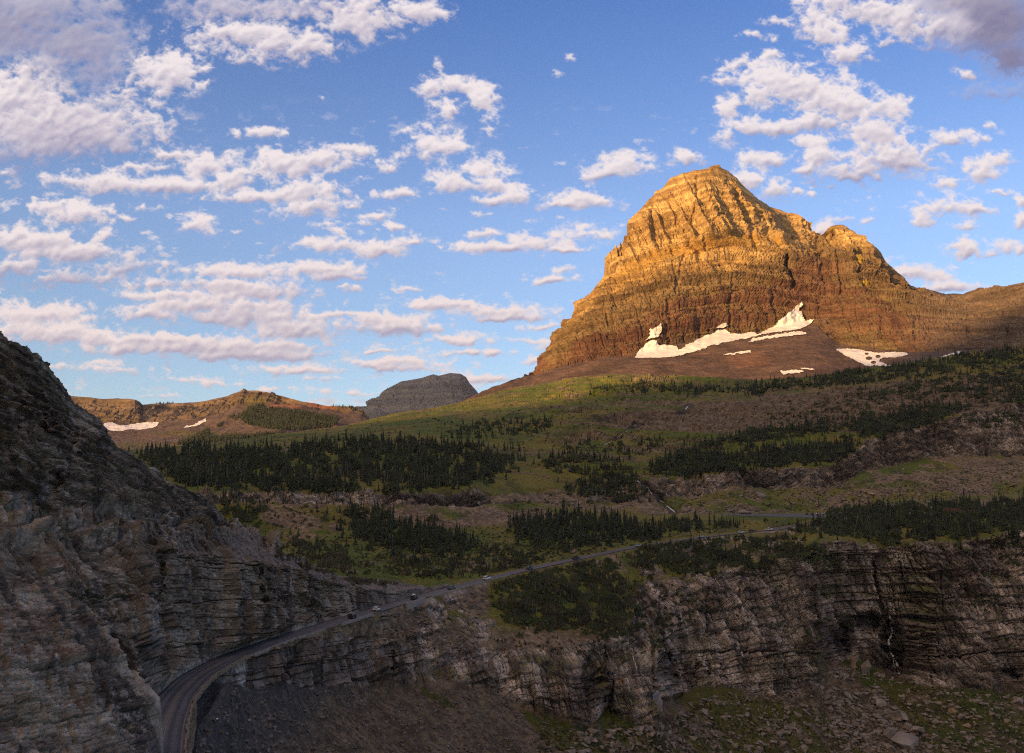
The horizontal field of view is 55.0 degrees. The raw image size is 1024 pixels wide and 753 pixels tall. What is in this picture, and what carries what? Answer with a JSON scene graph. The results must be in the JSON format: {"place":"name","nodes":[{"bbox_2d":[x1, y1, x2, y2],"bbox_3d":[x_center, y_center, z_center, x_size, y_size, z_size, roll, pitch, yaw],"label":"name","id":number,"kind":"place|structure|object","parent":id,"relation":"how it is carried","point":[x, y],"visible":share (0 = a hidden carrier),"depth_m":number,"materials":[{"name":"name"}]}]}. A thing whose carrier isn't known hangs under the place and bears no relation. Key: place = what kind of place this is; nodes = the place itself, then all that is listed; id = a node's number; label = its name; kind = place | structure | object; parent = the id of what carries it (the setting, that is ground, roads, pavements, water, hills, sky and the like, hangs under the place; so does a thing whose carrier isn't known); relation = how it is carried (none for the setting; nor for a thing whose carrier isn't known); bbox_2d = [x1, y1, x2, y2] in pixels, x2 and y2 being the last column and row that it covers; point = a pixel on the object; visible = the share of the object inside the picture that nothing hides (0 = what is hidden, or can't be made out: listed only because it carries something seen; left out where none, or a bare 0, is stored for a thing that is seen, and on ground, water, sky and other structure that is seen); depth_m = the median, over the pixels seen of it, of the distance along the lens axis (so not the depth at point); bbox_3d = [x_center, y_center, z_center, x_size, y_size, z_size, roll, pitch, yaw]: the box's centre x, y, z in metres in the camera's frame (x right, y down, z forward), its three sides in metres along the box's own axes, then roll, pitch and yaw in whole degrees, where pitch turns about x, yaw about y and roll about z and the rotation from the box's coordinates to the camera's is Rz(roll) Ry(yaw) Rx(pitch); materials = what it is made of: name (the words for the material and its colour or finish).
{"place":"outdoors","nodes":[
{"label":"outdoors","id":0,"kind":"place"},
{"bbox_2d":[0,570,162,752],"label":"buttress","id":1,"kind":"structure","parent":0,"point":[71,681],"depth_m":125.24,"materials":[{"name":"grey stone"}]},
{"bbox_2d":[71,388,369,449],"bbox_3d":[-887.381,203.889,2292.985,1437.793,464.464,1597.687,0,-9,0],"label":"ridge","id":2,"kind":"structure","parent":0,"point":[173,419],"depth_m":2416.85,"materials":[{"name":"brown stone"}]},
{"bbox_2d":[103,422,158,430],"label":"snow patch","id":3,"kind":"object","parent":2,"relation":"on","point":[111,426],"visible":0.95,"depth_m":2348.85,"materials":[{"name":"white snow"}]},
{"bbox_2d":[183,419,205,427],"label":"snow patch","id":4,"kind":"object","parent":2,"relation":"on","point":[200,422],"visible":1,"depth_m":2317.53,"materials":[{"name":"white snow"}]},
{"bbox_2d":[156,401,365,444],"bbox_3d":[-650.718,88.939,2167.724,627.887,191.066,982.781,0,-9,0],"label":"wood","id":5,"kind":"object","parent":2,"relation":"on","point":[303,420],"visible":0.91,"depth_m":2182.55,"materials":[{"name":"green plant"}]},
{"bbox_2d":[0,331,449,694],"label":"rock wall","id":6,"kind":"structure","parent":0,"point":[167,613],"depth_m":216.96,"materials":[{"name":"grey stone"}]},
{"bbox_2d":[9,395,344,581],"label":"ledge rubble","id":7,"kind":"object","parent":6,"relation":"on","point":[76,474],"visible":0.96,"depth_m":228.03,"materials":[{"name":"grey stone"}]},
{"bbox_2d":[356,373,477,418],"bbox_3d":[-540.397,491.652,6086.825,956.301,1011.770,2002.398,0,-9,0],"label":"distant mountain","id":8,"kind":"structure","parent":0,"point":[430,391],"depth_m":5825.26,"materials":[{"name":"grey stone"}]},
{"bbox_2d":[159,525,792,752],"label":"road","id":9,"kind":"structure","parent":0,"point":[173,735],"depth_m":225.11,"materials":[{"name":"grey asphalt"}]},
{"bbox_2d":[184,655,250,752],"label":"guard wall","id":10,"kind":"structure","parent":9,"relation":"on","point":[208,683],"depth_m":201.18,"materials":[{"name":"stone"}]},
{"bbox_2d":[253,629,324,655],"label":"guard wall","id":11,"kind":"structure","parent":9,"relation":"on","point":[268,648],"depth_m":275.22,"materials":[{"name":"stone"}]},
{"bbox_2d":[347,613,356,618],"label":"car","id":12,"kind":"object","parent":9,"relation":"on","point":[351,615],"visible":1,"depth_m":333.21,"materials":[{"name":"black paint"}]},
{"bbox_2d":[410,595,417,599],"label":"car","id":13,"kind":"object","parent":9,"relation":"on","point":[414,597],"visible":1,"depth_m":394.80,"materials":[{"name":"paint"}]},
{"bbox_2d":[162,530,764,739],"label":"yellow road marking","id":14,"kind":"object","parent":9,"relation":"on","point":[259,646],"visible":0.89,"depth_m":218.10,"materials":[{"name":"paint"}]},
{"bbox_2d":[160,527,780,751],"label":"white road marking","id":15,"kind":"object","parent":9,"relation":"on","point":[281,642],"visible":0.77,"depth_m":222.30,"materials":[{"name":"paint"}]},
{"bbox_2d":[432,575,509,596],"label":"guard wall","id":16,"kind":"structure","parent":9,"relation":"on","point":[468,586],"depth_m":431.47,"materials":[{"name":"stone"}]},
{"bbox_2d":[0,0,1023,405],"bbox_3d":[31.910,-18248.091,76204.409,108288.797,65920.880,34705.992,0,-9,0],"label":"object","id":17,"kind":"structure","parent":0,"point":[38,118],"depth_m":83164.98,"materials":[{"name":"white"}]},
{"bbox_2d":[130,343,1023,752],"bbox_3d":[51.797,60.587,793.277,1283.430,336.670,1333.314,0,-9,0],"label":"valley slope","id":18,"kind":"structure","parent":0,"point":[568,685],"depth_m":533.40,"materials":[{"name":"green plant"}]},
{"bbox_2d":[167,460,173,474],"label":"spruce tree","id":19,"kind":"object","parent":18,"relation":"on","point":[171,468],"visible":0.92,"depth_m":715.26,"materials":[{"name":"green plant"}]},
{"bbox_2d":[186,471,189,485],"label":"spruce tree","id":20,"kind":"object","parent":18,"relation":"on","point":[188,480],"visible":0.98,"depth_m":675.08,"materials":[{"name":"green plant"}]},
{"bbox_2d":[191,470,194,486],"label":"spruce tree","id":21,"kind":"object","parent":18,"relation":"on","point":[192,482],"visible":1,"depth_m":673.39,"materials":[{"name":"green plant"}]},
{"bbox_2d":[215,474,220,489],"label":"spruce tree","id":22,"kind":"object","parent":18,"relation":"on","point":[217,487],"visible":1,"depth_m":660.02,"materials":[{"name":"green plant"}]},
{"bbox_2d":[291,478,296,492],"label":"spruce tree","id":23,"kind":"object","parent":18,"relation":"on","point":[293,490],"visible":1,"depth_m":651.90,"materials":[{"name":"green plant"}]},
{"bbox_2d":[338,515,342,529],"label":"spruce tree","id":24,"kind":"object","parent":18,"relation":"on","point":[340,526],"visible":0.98,"depth_m":606.85,"materials":[{"name":"green plant"}]},
{"bbox_2d":[349,513,354,528],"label":"spruce tree","id":25,"kind":"object","parent":18,"relation":"on","point":[352,524],"visible":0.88,"depth_m":599.73,"materials":[{"name":"green plant"}]},
{"bbox_2d":[341,613,373,625],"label":"guard wall","id":26,"kind":"structure","parent":18,"relation":"on","point":[356,619],"depth_m":332.39,"materials":[{"name":"stone"}]},
{"bbox_2d":[361,503,364,520],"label":"fir tree","id":27,"kind":"object","parent":18,"relation":"on","point":[363,513],"visible":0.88,"depth_m":628.98,"materials":[{"name":"green plant"}]},
{"bbox_2d":[362,524,370,538],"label":"spruce tree","id":28,"kind":"object","parent":18,"relation":"on","point":[366,534],"visible":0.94,"depth_m":556.28,"materials":[{"name":"green plant"}]},
{"bbox_2d":[380,531,383,545],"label":"spruce tree","id":29,"kind":"object","parent":18,"relation":"on","point":[381,541],"visible":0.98,"depth_m":537.41,"materials":[{"name":"green plant"}]},
{"bbox_2d":[380,503,384,519],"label":"fir tree","id":30,"kind":"object","parent":18,"relation":"on","point":[382,513],"visible":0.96,"depth_m":634.48,"materials":[{"name":"green plant"}]},
{"bbox_2d":[385,532,391,547],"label":"spruce tree","id":31,"kind":"object","parent":18,"relation":"on","point":[388,544],"visible":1,"depth_m":531.62,"materials":[{"name":"green plant"}]},
{"bbox_2d":[192,589,591,752],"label":"dark scree","id":32,"kind":"structure","parent":18,"relation":"on","point":[272,719],"depth_m":325.45,"materials":[{"name":"grey gravel"}]},
{"bbox_2d":[391,510,394,528],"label":"spruce tree","id":33,"kind":"object","parent":18,"relation":"on","point":[392,518],"visible":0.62,"depth_m":608.25,"materials":[{"name":"green plant"}]},
{"bbox_2d":[390,538,396,555],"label":"spruce tree","id":34,"kind":"object","parent":18,"relation":"on","point":[393,551],"visible":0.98,"depth_m":501.67,"materials":[{"name":"green plant"}]},
{"bbox_2d":[410,478,412,492],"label":"fir tree","id":35,"kind":"object","parent":18,"relation":"on","point":[411,486],"visible":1,"depth_m":679.23,"materials":[{"name":"green plant"}]},
{"bbox_2d":[405,598,424,609],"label":"retaining wall","id":36,"kind":"structure","parent":18,"relation":"on","point":[414,603],"depth_m":388.62,"materials":[{"name":"stone"}]},
{"bbox_2d":[414,538,421,552],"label":"spruce tree","id":37,"kind":"object","parent":18,"relation":"on","point":[418,547],"visible":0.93,"depth_m":522.57,"materials":[{"name":"green plant"}]},
{"bbox_2d":[416,519,420,531],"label":"spruce tree","id":38,"kind":"object","parent":18,"relation":"on","point":[417,527],"visible":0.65,"depth_m":582.81,"materials":[{"name":"green plant"}]},
{"bbox_2d":[430,473,435,486],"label":"fir tree","id":39,"kind":"object","parent":18,"relation":"on","point":[432,482],"visible":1,"depth_m":702.60,"materials":[{"name":"green plant"}]},
{"bbox_2d":[436,524,441,542],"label":"spruce tree","id":40,"kind":"object","parent":18,"relation":"on","point":[439,534],"visible":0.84,"depth_m":560.09,"materials":[{"name":"green plant"}]},
{"bbox_2d":[459,472,462,484],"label":"spruce tree","id":41,"kind":"object","parent":18,"relation":"on","point":[461,480],"visible":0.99,"depth_m":712.70,"materials":[{"name":"green plant"}]},
{"bbox_2d":[514,524,519,545],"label":"fir tree","id":42,"kind":"object","parent":18,"relation":"on","point":[516,542],"visible":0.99,"depth_m":558.70,"materials":[{"name":"green plant"}]},
{"bbox_2d":[519,516,528,536],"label":"spruce tree","id":43,"kind":"object","parent":18,"relation":"on","point":[524,529],"visible":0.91,"depth_m":593.40,"materials":[{"name":"green plant"}]},
{"bbox_2d":[521,508,526,520],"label":"spruce tree","id":44,"kind":"object","parent":18,"relation":"on","point":[522,515],"visible":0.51,"depth_m":639.11,"materials":[{"name":"green plant"}]},
{"bbox_2d":[533,522,541,545],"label":"fir tree","id":45,"kind":"object","parent":18,"relation":"on","point":[536,535],"visible":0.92,"depth_m":558.78,"materials":[{"name":"green plant"}]},
{"bbox_2d":[545,510,549,523],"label":"spruce tree","id":46,"kind":"object","parent":18,"relation":"on","point":[547,519],"visible":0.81,"depth_m":655.30,"materials":[{"name":"green plant"}]},
{"bbox_2d":[80,346,1023,747],"bbox_3d":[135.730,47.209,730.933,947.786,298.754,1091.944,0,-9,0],"label":"ground shrubs","id":47,"kind":"object","parent":18,"relation":"on","point":[610,596],"visible":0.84,"depth_m":593.65,"materials":[{"name":"green plant"}]},
{"bbox_2d":[552,506,556,525],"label":"spruce tree","id":48,"kind":"object","parent":18,"relation":"on","point":[555,517],"visible":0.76,"depth_m":650.46,"materials":[{"name":"green plant"}]},
{"bbox_2d":[561,498,565,513],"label":"spruce tree","id":49,"kind":"object","parent":18,"relation":"on","point":[563,504],"visible":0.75,"depth_m":707.13,"materials":[{"name":"green plant"}]},
{"bbox_2d":[563,516,568,535],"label":"spruce tree","id":50,"kind":"object","parent":18,"relation":"on","point":[565,527],"visible":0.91,"depth_m":602.59,"materials":[{"name":"green plant"}]},
{"bbox_2d":[121,343,1023,578],"bbox_3d":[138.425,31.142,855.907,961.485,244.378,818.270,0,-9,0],"label":"distant spruces","id":51,"kind":"object","parent":18,"relation":"on","point":[469,465],"visible":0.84,"depth_m":796.29,"materials":[{"name":"green plant"}]},
{"bbox_2d":[128,345,1023,654],"bbox_3d":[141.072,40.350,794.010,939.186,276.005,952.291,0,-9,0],"label":"distant firs","id":52,"kind":"object","parent":18,"relation":"on","point":[704,469],"visible":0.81,"depth_m":686.05,"materials":[{"name":"green plant"}]},
{"bbox_2d":[576,500,580,514],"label":"spruce tree","id":53,"kind":"object","parent":18,"relation":"on","point":[578,508],"visible":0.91,"depth_m":714.08,"materials":[{"name":"green plant"}]},
{"bbox_2d":[579,532,583,546],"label":"spruce tree","id":54,"kind":"object","parent":18,"relation":"on","point":[580,541],"visible":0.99,"depth_m":562.41,"materials":[{"name":"green plant"}]},
{"bbox_2d":[584,514,588,528],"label":"spruce tree","id":55,"kind":"object","parent":18,"relation":"on","point":[586,517],"visible":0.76,"depth_m":633.83,"materials":[{"name":"green plant"}]},
{"bbox_2d":[586,529,589,545],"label":"spruce tree","id":56,"kind":"object","parent":18,"relation":"on","point":[587,540],"visible":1,"depth_m":567.85,"materials":[{"name":"green plant"}]},
{"bbox_2d":[163,459,1022,627],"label":"trees","id":57,"kind":"object","parent":18,"relation":"on","point":[340,470],"visible":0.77,"depth_m":530.40,"materials":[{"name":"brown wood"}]},
{"bbox_2d":[593,504,596,520],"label":"spruce tree","id":58,"kind":"object","parent":18,"relation":"on","point":[594,516],"visible":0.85,"depth_m":680.11,"materials":[{"name":"green plant"}]},
{"bbox_2d":[594,524,597,541],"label":"fir tree","id":59,"kind":"object","parent":18,"relation":"on","point":[595,536],"visible":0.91,"depth_m":579.69,"materials":[{"name":"green plant"}]},
{"bbox_2d":[605,529,610,545],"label":"fir tree","id":60,"kind":"object","parent":18,"relation":"on","point":[607,538],"visible":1,"depth_m":565.26,"materials":[{"name":"green plant"}]},
{"bbox_2d":[609,514,612,532],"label":"spruce tree","id":61,"kind":"object","parent":18,"relation":"on","point":[610,523],"visible":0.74,"depth_m":624.01,"materials":[{"name":"green plant"}]},
{"bbox_2d":[616,518,620,533],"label":"spruce tree","id":62,"kind":"object","parent":18,"relation":"on","point":[617,527],"visible":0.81,"depth_m":620.22,"materials":[{"name":"green plant"}]},
{"bbox_2d":[215,352,1023,752],"bbox_3d":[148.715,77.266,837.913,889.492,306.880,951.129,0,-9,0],"label":"heath clumps","id":63,"kind":"object","parent":18,"relation":"on","point":[409,568],"visible":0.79,"depth_m":493.96,"materials":[{"name":"green plant"}]},
{"bbox_2d":[627,521,630,538],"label":"fir tree","id":64,"kind":"object","parent":18,"relation":"on","point":[628,534],"visible":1,"depth_m":603.12,"materials":[{"name":"green plant"}]},
{"bbox_2d":[635,523,638,536],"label":"fir tree","id":65,"kind":"object","parent":18,"relation":"on","point":[636,530],"visible":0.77,"depth_m":607.69,"materials":[{"name":"green plant"}]},
{"bbox_2d":[259,370,1023,752],"bbox_3d":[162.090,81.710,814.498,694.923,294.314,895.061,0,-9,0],"label":"scree","id":66,"kind":"structure","parent":18,"relation":"on","point":[869,746],"depth_m":476.53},
{"bbox_2d":[639,525,645,541],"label":"spruce tree","id":67,"kind":"object","parent":18,"relation":"on","point":[642,537],"visible":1,"depth_m":591.14,"materials":[{"name":"green plant"}]},
{"bbox_2d":[644,517,649,536],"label":"spruce tree","id":68,"kind":"object","parent":18,"relation":"on","point":[645,524],"visible":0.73,"depth_m":608.17,"materials":[{"name":"green plant"}]},
{"bbox_2d":[653,524,655,538],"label":"spruce tree","id":69,"kind":"object","parent":18,"relation":"on","point":[654,532],"visible":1,"depth_m":599.64,"materials":[{"name":"green plant"}]},
{"bbox_2d":[656,520,661,536],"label":"spruce tree","id":70,"kind":"object","parent":18,"relation":"on","point":[659,529],"visible":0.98,"depth_m":605.01,"materials":[{"name":"green plant"}]},
{"bbox_2d":[659,517,662,536],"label":"fir tree","id":71,"kind":"object","parent":18,"relation":"on","point":[661,530],"visible":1,"depth_m":605.95,"materials":[{"name":"green plant"}]},
{"bbox_2d":[694,515,700,529],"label":"spruce tree","id":72,"kind":"object","parent":18,"relation":"on","point":[697,526],"visible":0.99,"depth_m":641.45,"materials":[{"name":"green plant"}]},
{"bbox_2d":[702,708,707,714],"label":"boulder","id":73,"kind":"object","parent":18,"relation":"on","point":[705,711],"visible":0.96,"depth_m":437.67,"materials":[{"name":"grey stone"}]},
{"bbox_2d":[738,509,750,513],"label":"boulder","id":74,"kind":"object","parent":18,"relation":"on","point":[741,511],"visible":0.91,"depth_m":757.63,"materials":[{"name":"grey stone"}]},
{"bbox_2d":[755,491,766,496],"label":"boulder","id":75,"kind":"object","parent":18,"relation":"on","point":[758,494],"visible":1,"depth_m":806.01,"materials":[{"name":"grey stone"}]},
{"bbox_2d":[725,514,846,517],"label":"road","id":76,"kind":"structure","parent":18,"relation":"on","point":[792,515],"depth_m":748.13,"materials":[{"name":"grey asphalt"}]},
{"bbox_2d":[795,520,799,531],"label":"spruce tree","id":77,"kind":"object","parent":18,"relation":"on","point":[797,529],"visible":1,"depth_m":624.51,"materials":[{"name":"green plant"}]},
{"bbox_2d":[798,745,807,752],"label":"boulder","id":78,"kind":"object","parent":18,"relation":"on","point":[803,748],"visible":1,"depth_m":442.17,"materials":[{"name":"grey stone"}]},
{"bbox_2d":[844,691,852,700],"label":"boulder","id":79,"kind":"object","parent":18,"relation":"on","point":[847,695],"visible":0.89,"depth_m":497.50,"materials":[{"name":"grey stone"}]},
{"bbox_2d":[849,656,855,668],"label":"boulder","id":80,"kind":"object","parent":18,"relation":"on","point":[852,664],"visible":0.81,"depth_m":532.66,"materials":[{"name":"stone"}]},
{"bbox_2d":[860,660,871,673],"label":"boulder","id":81,"kind":"object","parent":18,"relation":"on","point":[865,667],"visible":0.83,"depth_m":533.17,"materials":[{"name":"grey stone"}]},
{"bbox_2d":[875,698,886,705],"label":"boulder","id":82,"kind":"object","parent":18,"relation":"on","point":[880,701],"visible":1,"depth_m":498.66,"materials":[{"name":"grey stone"}]},
{"bbox_2d":[877,719,887,724],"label":"boulder","id":83,"kind":"object","parent":18,"relation":"on","point":[883,721],"visible":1,"depth_m":479.95,"materials":[{"name":"grey stone"}]},
{"bbox_2d":[882,727,893,739],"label":"boulder","id":84,"kind":"object","parent":18,"relation":"on","point":[888,732],"visible":0.92,"depth_m":468.31,"materials":[{"name":"grey stone"}]},
{"bbox_2d":[885,744,895,750],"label":"boulder","id":85,"kind":"object","parent":18,"relation":"on","point":[890,747],"visible":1,"depth_m":456.00,"materials":[{"name":"stone"}]},
{"bbox_2d":[882,600,899,673],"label":"waterfall","id":86,"kind":"structure","parent":18,"relation":"on","point":[888,642],"depth_m":566.84,"materials":[{"name":"liquid"}]},
{"bbox_2d":[896,712,907,720],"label":"boulder","id":87,"kind":"object","parent":18,"relation":"on","point":[903,716],"visible":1,"depth_m":485.48,"materials":[{"name":"grey stone"}]},
{"bbox_2d":[890,731,918,749],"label":"boulder","id":88,"kind":"object","parent":18,"relation":"on","point":[904,740],"visible":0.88,"depth_m":459.99,"materials":[{"name":"grey stone"}]},
{"bbox_2d":[909,726,924,733],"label":"boulder","id":89,"kind":"object","parent":18,"relation":"on","point":[919,730],"visible":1,"depth_m":472.02,"materials":[{"name":"grey stone"}]},
{"bbox_2d":[918,527,925,539],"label":"spruce tree","id":90,"kind":"object","parent":18,"relation":"on","point":[920,536],"visible":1,"depth_m":574.78,"materials":[{"name":"green plant"}]},
{"bbox_2d":[947,707,957,714],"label":"boulder","id":91,"kind":"object","parent":18,"relation":"on","point":[951,710],"visible":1,"depth_m":487.07,"materials":[{"name":"stone"}]},
{"bbox_2d":[963,723,971,727],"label":"boulder","id":92,"kind":"object","parent":18,"relation":"on","point":[967,725],"visible":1,"depth_m":478.38,"materials":[{"name":"stone"}]},
{"bbox_2d":[1011,696,1022,703],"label":"boulder","id":93,"kind":"object","parent":18,"relation":"on","point":[1017,700],"visible":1,"depth_m":505.34,"materials":[{"name":"grey stone"}]},
{"bbox_2d":[461,165,1023,401],"bbox_3d":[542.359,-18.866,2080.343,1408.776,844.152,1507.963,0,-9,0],"label":"mountain","id":94,"kind":"structure","parent":0,"point":[695,255],"depth_m":1829.92,"materials":[{"name":"brown stone"}]},
{"bbox_2d":[645,323,661,340],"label":"snow patch","id":95,"kind":"object","parent":94,"relation":"on","point":[655,332],"visible":1,"depth_m":1744.02,"materials":[{"name":"white snow"}]},
{"bbox_2d":[716,323,727,327],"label":"snow patch","id":96,"kind":"object","parent":94,"relation":"on","point":[722,325],"visible":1,"depth_m":1783.89,"materials":[{"name":"white snow"}]},
{"bbox_2d":[635,302,813,357],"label":"snow patch","id":97,"kind":"object","parent":94,"relation":"on","point":[793,319],"visible":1,"depth_m":1724.81,"materials":[{"name":"white snow"}]},
{"bbox_2d":[725,350,750,354],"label":"snow patch","id":98,"kind":"object","parent":94,"relation":"on","point":[741,352],"visible":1,"depth_m":1627.74,"materials":[{"name":"white snow"}]},
{"bbox_2d":[749,331,805,341],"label":"snow patch","id":99,"kind":"object","parent":94,"relation":"on","point":[779,335],"visible":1,"depth_m":1707.14,"materials":[{"name":"white snow"}]},
{"bbox_2d":[780,370,803,374],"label":"snow patch","id":100,"kind":"object","parent":94,"relation":"on","point":[790,371],"visible":1,"depth_m":1480.07,"materials":[{"name":"white snow"}]},
{"bbox_2d":[836,348,907,365],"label":"snow patch","id":101,"kind":"object","parent":94,"relation":"on","point":[859,355],"visible":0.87,"depth_m":1589.86,"materials":[{"name":"white snow"}]}
]}

